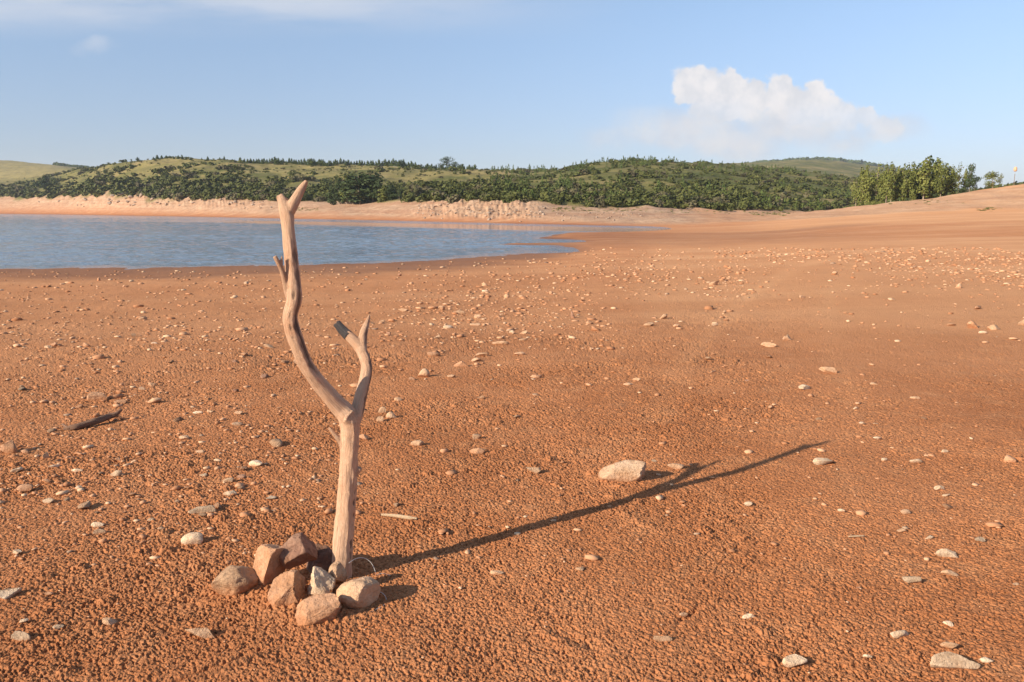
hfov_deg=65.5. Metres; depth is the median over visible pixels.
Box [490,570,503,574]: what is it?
stone
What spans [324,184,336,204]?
tree
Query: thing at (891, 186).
tree
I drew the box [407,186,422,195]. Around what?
shrub
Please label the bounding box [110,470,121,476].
stone
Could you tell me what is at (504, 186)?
shrub
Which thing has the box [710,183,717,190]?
shrub
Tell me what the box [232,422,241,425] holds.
stone
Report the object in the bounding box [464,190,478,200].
shrub
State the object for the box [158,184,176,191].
shrub
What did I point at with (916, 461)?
stone
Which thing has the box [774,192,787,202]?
shrub
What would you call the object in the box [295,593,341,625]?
rock
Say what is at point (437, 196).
shrub
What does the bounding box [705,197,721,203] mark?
shrub
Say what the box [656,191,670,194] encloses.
shrub
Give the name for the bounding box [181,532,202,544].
stone
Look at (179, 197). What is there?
shrub
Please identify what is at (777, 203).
shrub
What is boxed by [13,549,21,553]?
stone
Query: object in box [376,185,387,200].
tree
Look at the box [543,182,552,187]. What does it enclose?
shrub
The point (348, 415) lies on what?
driftwood branch
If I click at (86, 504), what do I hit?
stone
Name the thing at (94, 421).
fallen stick
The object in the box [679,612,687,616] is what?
stone
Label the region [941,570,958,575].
stone
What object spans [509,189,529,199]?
shrub
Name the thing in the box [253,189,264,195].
shrub
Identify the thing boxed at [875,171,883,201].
tree
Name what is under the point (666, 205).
shrub
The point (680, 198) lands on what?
shrub
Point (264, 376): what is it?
stone
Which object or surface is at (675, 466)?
stone
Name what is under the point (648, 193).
shrub
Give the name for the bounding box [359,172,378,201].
tree
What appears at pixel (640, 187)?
shrub
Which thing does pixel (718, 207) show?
shrub
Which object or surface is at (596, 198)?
shrub
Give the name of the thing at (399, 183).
shrub
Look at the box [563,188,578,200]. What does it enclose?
shrub
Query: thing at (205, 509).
stone
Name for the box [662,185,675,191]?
shrub
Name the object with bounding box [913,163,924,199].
tree
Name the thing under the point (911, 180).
tree
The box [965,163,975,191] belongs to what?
tree
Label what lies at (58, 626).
stone
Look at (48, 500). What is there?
stone
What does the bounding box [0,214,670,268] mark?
lake water
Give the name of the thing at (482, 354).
stone
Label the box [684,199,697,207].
shrub
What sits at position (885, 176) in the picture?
tree
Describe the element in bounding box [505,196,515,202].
shrub
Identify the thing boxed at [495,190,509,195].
shrub
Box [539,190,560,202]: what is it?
shrub
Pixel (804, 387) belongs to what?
stone
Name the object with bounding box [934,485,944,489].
stone
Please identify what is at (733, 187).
shrub
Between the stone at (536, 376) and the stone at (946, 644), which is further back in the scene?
the stone at (536, 376)
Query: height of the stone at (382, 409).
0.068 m
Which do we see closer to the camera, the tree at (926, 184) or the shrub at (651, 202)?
the tree at (926, 184)
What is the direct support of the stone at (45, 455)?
on the ground
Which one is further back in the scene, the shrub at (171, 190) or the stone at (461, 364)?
the shrub at (171, 190)
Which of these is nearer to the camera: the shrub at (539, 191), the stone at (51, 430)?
the stone at (51, 430)
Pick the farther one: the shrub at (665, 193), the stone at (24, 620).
the shrub at (665, 193)
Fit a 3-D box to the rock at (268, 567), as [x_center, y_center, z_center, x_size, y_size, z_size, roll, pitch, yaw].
[-0.993,0.920,3.240,0.148,0.210,0.111,2,10,14]
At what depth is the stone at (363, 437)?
5.32 m
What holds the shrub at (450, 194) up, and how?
on the ground
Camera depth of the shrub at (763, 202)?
154.92 m
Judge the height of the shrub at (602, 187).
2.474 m
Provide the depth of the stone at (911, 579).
3.22 m
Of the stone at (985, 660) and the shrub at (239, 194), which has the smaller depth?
the stone at (985, 660)
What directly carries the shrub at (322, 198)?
on the ground
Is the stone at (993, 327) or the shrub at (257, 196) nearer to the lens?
the stone at (993, 327)
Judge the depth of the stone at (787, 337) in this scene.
9.26 m
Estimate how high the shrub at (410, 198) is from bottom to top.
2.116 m
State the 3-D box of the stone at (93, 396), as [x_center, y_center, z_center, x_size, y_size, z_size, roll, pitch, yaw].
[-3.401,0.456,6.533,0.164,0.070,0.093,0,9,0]
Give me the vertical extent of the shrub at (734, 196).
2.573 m
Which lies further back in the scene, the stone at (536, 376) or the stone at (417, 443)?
the stone at (536, 376)
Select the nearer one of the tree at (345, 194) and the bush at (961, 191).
the bush at (961, 191)
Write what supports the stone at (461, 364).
on the ground
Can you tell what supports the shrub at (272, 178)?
on the ground
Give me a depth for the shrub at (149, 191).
285.10 m
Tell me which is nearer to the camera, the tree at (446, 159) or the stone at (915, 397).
the stone at (915, 397)
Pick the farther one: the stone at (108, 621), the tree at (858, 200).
the tree at (858, 200)
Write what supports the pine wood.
on the hills
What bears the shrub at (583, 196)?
on the ground
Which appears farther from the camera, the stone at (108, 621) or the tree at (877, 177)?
the tree at (877, 177)
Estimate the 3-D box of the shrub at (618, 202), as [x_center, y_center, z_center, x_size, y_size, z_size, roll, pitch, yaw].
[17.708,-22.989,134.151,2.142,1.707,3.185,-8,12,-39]
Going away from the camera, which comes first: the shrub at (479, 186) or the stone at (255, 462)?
the stone at (255, 462)
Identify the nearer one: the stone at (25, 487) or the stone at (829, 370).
the stone at (25, 487)
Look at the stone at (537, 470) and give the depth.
4.66 m
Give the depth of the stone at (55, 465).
4.79 m
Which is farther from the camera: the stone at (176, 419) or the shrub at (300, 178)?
the shrub at (300, 178)
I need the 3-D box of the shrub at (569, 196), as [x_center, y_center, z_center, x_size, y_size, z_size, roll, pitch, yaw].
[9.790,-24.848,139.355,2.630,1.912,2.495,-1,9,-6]
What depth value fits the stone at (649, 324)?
10.60 m
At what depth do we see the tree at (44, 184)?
420.92 m
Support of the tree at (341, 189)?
on the ground
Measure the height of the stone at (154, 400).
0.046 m
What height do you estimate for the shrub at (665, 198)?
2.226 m
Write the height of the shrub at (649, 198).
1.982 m
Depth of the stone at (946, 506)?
4.01 m
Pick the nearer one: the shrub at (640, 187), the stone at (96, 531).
the stone at (96, 531)
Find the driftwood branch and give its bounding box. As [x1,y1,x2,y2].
[273,180,371,578]
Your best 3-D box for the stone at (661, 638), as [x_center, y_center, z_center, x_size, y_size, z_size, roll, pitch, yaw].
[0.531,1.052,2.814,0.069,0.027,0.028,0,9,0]
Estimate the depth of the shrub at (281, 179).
262.22 m
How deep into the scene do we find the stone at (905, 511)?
3.94 m
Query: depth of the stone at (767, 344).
8.83 m
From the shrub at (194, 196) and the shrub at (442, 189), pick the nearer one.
the shrub at (442, 189)
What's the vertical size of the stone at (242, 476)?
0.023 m
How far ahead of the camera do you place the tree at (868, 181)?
131.24 m
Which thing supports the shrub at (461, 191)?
on the ground
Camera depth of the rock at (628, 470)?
4.46 m
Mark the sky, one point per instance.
(485, 84)
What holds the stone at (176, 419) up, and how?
on the ground
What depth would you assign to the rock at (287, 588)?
3.08 m
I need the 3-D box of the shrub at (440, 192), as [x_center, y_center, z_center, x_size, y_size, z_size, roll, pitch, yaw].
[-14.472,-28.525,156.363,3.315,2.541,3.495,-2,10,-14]
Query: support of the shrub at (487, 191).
on the ground
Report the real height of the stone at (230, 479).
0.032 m
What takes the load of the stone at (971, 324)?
on the ground
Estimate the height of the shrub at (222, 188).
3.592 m
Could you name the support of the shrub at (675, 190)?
on the ground
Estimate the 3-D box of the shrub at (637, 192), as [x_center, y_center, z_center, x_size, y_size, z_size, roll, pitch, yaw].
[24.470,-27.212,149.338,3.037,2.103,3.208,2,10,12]
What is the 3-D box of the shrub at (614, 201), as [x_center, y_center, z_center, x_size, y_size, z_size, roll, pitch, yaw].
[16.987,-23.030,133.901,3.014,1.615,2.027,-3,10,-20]
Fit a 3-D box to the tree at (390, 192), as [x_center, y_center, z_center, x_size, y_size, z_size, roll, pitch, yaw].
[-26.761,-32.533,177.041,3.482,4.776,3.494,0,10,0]
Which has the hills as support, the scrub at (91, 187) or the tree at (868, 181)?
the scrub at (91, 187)
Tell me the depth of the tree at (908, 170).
132.26 m
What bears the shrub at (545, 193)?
on the ground
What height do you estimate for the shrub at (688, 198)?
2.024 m
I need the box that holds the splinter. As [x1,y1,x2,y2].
[381,513,417,519]
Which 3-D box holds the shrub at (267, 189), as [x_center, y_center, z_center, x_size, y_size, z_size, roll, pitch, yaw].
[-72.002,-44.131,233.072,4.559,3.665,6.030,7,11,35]
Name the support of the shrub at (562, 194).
on the ground
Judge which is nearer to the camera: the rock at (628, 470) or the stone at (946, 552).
the stone at (946, 552)
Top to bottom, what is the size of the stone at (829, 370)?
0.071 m
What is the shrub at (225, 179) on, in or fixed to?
on the ground
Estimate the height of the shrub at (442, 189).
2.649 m
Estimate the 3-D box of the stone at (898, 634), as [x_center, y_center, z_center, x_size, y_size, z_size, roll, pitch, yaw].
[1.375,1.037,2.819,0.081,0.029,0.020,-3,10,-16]
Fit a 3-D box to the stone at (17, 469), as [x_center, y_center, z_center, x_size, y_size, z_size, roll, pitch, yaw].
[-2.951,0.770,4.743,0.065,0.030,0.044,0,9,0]
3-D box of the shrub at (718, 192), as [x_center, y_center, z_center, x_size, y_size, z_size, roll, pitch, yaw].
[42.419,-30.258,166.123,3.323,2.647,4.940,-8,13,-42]
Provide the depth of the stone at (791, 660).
2.65 m
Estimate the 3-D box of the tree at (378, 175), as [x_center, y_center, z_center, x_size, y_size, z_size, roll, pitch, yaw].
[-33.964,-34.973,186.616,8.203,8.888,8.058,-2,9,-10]
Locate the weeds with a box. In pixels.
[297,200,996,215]
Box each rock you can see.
[211,565,258,595]
[253,544,285,585]
[268,569,305,606]
[279,532,317,568]
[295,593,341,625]
[306,544,331,572]
[307,566,335,594]
[329,561,347,583]
[336,576,380,608]
[598,460,645,481]
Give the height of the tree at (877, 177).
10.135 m
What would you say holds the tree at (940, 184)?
on the ground
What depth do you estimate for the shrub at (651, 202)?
136.58 m
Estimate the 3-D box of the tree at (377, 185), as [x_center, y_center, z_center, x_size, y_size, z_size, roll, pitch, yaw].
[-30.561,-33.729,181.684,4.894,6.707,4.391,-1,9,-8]
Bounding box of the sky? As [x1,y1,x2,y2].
[0,0,1023,188]
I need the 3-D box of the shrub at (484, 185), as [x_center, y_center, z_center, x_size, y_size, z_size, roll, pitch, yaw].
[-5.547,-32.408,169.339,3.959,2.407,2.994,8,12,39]
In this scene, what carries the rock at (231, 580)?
on the ground
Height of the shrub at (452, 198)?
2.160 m
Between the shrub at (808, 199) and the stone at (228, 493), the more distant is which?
the shrub at (808, 199)
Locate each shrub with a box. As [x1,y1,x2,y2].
[143,188,153,195]
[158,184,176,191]
[167,188,188,198]
[173,192,188,200]
[180,180,195,186]
[190,191,201,200]
[200,191,212,200]
[213,186,229,193]
[216,175,232,182]
[230,189,244,199]
[231,188,245,193]
[236,191,243,199]
[242,176,257,182]
[251,192,261,200]
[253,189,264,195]
[256,184,272,192]
[265,176,278,181]
[265,180,282,189]
[272,182,285,188]
[278,176,289,182]
[291,174,304,182]
[292,191,313,200]
[307,187,319,194]
[313,194,325,201]
[317,183,329,190]
[394,182,405,188]
[400,191,416,200]
[400,194,415,202]
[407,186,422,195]
[419,184,432,190]
[419,193,431,199]
[420,182,437,188]
[428,187,447,198]
[430,192,442,200]
[432,189,445,199]
[444,190,464,197]
[445,193,460,203]
[446,185,467,194]
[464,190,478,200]
[471,184,482,191]
[472,188,485,194]
[475,178,495,186]
[479,194,492,201]
[480,189,492,194]
[481,183,491,190]
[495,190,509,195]
[502,184,514,190]
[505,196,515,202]
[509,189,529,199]
[515,183,530,190]
[528,186,546,194]
[536,190,558,200]
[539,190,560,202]
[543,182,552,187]
[551,197,562,204]
[557,190,571,198]
[561,194,573,201]
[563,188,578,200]
[580,190,598,199]
[583,199,595,206]
[590,185,607,190]
[590,194,604,201]
[590,198,605,207]
[605,181,624,187]
[605,199,619,206]
[608,199,622,206]
[609,184,623,191]
[610,194,624,202]
[622,196,641,206]
[634,183,645,189]
[635,190,644,196]
[640,191,653,197]
[645,196,659,201]
[648,200,657,206]
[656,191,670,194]
[660,195,676,202]
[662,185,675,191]
[662,200,674,207]
[666,189,680,194]
[675,194,687,203]
[678,196,692,203]
[680,184,695,190]
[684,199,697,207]
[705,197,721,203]
[706,189,723,196]
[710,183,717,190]
[710,201,728,210]
[727,185,741,190]
[727,193,744,201]
[731,187,749,195]
[735,200,757,209]
[740,189,753,197]
[750,193,767,200]
[751,199,765,206]
[766,198,782,206]
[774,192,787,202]
[804,197,819,202]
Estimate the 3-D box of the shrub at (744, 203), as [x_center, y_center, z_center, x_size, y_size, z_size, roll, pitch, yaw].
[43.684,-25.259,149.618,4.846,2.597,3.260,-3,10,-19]
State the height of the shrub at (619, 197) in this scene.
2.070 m
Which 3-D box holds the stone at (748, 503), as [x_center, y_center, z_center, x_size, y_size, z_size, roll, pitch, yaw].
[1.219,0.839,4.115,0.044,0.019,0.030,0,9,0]
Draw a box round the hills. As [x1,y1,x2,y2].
[0,157,906,211]
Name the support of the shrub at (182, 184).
on the ground
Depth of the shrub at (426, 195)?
160.16 m
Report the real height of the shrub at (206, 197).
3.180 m
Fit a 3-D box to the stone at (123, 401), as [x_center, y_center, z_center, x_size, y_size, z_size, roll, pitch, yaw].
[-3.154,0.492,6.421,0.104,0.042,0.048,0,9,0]
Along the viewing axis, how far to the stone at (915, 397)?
6.39 m
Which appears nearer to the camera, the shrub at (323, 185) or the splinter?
the splinter
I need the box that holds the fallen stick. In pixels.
[62,409,122,430]
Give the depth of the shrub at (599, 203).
133.26 m
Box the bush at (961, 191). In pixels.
[956,187,966,193]
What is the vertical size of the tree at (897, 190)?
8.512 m
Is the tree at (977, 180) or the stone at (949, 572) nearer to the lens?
the stone at (949, 572)
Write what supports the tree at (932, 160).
on the ground
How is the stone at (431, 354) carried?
on the ground
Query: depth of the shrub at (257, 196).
223.07 m
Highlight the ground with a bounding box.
[0,184,1023,681]
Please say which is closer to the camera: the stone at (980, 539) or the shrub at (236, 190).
the stone at (980, 539)
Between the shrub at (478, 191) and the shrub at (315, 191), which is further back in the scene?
the shrub at (315, 191)
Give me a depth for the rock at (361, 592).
3.06 m
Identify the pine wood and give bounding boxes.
[491,155,985,211]
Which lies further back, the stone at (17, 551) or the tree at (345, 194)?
the tree at (345, 194)
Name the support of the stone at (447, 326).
on the ground
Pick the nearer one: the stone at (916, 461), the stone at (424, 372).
the stone at (916, 461)
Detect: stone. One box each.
[0,440,17,453]
[0,587,21,599]
[10,467,22,471]
[10,631,30,640]
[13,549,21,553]
[17,484,33,491]
[19,618,28,622]
[42,452,48,458]
[42,498,54,502]
[47,428,57,432]
[47,464,60,467]
[52,624,63,628]
[78,500,90,508]
[87,392,106,400]
[91,522,103,526]
[93,529,106,534]
[102,617,117,625]
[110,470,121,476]
[114,399,126,403]
[147,398,161,402]
[173,417,182,421]
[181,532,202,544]
[185,627,214,638]
[188,505,215,513]
[213,502,221,508]
[222,477,233,482]
[223,490,236,495]
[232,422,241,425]
[237,474,245,478]
[249,460,262,465]
[260,374,268,377]
[264,344,273,347]
[269,438,282,447]
[359,434,368,439]
[377,416,383,421]
[378,407,385,412]
[386,412,396,417]
[410,440,423,445]
[418,368,429,376]
[427,352,439,356]
[443,325,452,328]
[454,361,467,366]
[470,448,484,453]
[472,434,481,439]
[476,352,487,355]
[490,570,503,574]
[492,341,508,344]
[526,467,540,473]
[530,375,541,377]
[643,322,653,325]
[653,636,672,641]
[668,463,683,469]
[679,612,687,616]
[742,613,754,618]
[744,501,752,505]
[761,342,776,346]
[782,654,807,667]
[783,334,790,339]
[798,384,809,389]
[813,458,833,464]
[819,367,837,373]
[890,630,908,638]
[900,509,910,514]
[902,576,921,582]
[909,459,922,462]
[910,396,920,399]
[930,651,980,669]
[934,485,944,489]
[935,548,958,557]
[940,641,958,647]
[941,504,952,508]
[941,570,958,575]
[942,621,953,626]
[967,321,977,327]
[975,537,984,541]
[979,657,992,662]
[987,325,999,329]
[1003,454,1016,462]
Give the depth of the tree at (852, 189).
137.49 m
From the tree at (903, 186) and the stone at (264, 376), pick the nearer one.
the stone at (264, 376)
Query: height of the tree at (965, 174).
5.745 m
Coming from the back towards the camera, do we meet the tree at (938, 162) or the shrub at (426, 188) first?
the shrub at (426, 188)
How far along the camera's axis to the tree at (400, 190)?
174.69 m
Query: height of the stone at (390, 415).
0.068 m
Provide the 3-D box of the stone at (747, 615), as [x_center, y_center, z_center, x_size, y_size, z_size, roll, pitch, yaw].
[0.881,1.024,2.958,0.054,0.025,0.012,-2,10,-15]
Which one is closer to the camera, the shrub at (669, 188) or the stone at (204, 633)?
the stone at (204, 633)
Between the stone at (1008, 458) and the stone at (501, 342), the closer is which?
the stone at (1008, 458)
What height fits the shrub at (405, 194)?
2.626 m
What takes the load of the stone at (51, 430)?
on the ground
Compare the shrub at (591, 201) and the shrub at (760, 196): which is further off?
the shrub at (760, 196)
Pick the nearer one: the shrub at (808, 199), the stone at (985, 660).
the stone at (985, 660)
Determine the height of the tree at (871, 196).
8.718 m
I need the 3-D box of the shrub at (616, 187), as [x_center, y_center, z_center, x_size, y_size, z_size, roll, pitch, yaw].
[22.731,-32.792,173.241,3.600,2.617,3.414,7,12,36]
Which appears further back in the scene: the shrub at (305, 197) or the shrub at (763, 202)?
the shrub at (305, 197)
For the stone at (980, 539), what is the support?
on the ground
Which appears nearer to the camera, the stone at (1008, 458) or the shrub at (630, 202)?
the stone at (1008, 458)
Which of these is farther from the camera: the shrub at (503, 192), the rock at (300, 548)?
the shrub at (503, 192)
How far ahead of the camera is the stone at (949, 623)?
2.89 m
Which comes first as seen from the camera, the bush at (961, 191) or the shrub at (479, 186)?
the bush at (961, 191)
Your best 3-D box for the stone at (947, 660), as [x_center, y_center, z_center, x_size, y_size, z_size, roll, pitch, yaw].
[1.458,1.063,2.635,0.162,0.069,0.056,0,9,0]
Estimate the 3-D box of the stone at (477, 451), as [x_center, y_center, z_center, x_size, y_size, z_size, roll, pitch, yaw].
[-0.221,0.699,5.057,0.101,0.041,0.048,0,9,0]
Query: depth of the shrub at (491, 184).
173.74 m
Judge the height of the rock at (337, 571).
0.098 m
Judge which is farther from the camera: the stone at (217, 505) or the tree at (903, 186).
the tree at (903, 186)
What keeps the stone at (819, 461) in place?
on the ground
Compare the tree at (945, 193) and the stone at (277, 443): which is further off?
the tree at (945, 193)
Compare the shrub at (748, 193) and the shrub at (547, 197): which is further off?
the shrub at (748, 193)
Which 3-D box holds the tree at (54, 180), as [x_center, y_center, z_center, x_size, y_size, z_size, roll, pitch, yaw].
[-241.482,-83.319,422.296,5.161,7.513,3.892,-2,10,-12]
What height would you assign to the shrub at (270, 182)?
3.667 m
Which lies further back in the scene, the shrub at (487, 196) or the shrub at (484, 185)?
the shrub at (484, 185)
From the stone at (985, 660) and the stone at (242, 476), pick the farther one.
the stone at (242, 476)
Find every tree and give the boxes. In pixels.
[37,174,51,189]
[50,177,60,185]
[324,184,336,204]
[331,179,344,203]
[337,176,355,203]
[338,173,361,203]
[341,172,375,203]
[352,172,383,186]
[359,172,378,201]
[368,178,383,198]
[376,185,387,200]
[384,184,396,199]
[393,189,403,198]
[439,156,454,167]
[849,177,858,205]
[854,167,865,205]
[859,163,874,203]
[867,170,876,204]
[871,162,884,197]
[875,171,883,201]
[878,162,890,202]
[884,161,896,201]
[893,166,903,200]
[895,163,909,200]
[900,162,911,200]
[905,161,918,198]
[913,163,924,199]
[915,156,934,198]
[920,155,943,199]
[929,157,952,197]
[933,164,949,196]
[943,163,951,195]
[946,166,959,194]
[952,165,963,189]
[960,168,968,189]
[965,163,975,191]
[970,175,981,189]
[982,171,1001,187]
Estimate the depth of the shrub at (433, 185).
186.59 m
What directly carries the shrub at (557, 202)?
on the ground
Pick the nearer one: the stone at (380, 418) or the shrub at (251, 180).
the stone at (380, 418)
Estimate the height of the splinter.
0.020 m
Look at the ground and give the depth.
4.97 m
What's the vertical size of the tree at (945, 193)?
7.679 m
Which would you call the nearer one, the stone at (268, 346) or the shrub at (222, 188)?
the stone at (268, 346)
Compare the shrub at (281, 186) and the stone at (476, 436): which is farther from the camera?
the shrub at (281, 186)
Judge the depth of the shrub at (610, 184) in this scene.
176.90 m
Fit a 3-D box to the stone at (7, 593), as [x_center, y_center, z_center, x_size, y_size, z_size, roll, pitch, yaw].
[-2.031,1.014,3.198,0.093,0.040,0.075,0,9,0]
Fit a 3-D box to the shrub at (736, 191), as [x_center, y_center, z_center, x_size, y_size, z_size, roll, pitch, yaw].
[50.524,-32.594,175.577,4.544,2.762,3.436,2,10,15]
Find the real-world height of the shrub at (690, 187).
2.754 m
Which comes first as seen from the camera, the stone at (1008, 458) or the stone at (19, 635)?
the stone at (19, 635)
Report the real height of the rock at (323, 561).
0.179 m
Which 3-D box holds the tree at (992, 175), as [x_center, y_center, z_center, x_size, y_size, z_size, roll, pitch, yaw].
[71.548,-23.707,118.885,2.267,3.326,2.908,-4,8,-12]
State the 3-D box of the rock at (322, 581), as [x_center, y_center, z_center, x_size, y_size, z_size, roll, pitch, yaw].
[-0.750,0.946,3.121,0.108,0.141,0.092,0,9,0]
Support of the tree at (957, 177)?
on the ground
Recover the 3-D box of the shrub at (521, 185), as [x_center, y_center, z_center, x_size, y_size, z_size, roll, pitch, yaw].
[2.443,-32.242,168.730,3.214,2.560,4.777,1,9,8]
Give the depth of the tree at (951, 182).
127.32 m
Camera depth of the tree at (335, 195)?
186.38 m
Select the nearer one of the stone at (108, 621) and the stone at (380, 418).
the stone at (108, 621)
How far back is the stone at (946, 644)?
2.74 m
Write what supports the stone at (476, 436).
on the ground
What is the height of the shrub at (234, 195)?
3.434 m
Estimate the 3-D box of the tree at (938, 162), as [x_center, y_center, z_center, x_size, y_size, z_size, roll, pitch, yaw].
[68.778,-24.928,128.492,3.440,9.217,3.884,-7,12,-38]
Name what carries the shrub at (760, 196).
on the ground
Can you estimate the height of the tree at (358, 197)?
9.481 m
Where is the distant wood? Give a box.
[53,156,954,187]
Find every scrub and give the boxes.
[0,156,1023,210]
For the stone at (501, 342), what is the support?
on the ground
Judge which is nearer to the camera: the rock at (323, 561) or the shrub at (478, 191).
the rock at (323, 561)

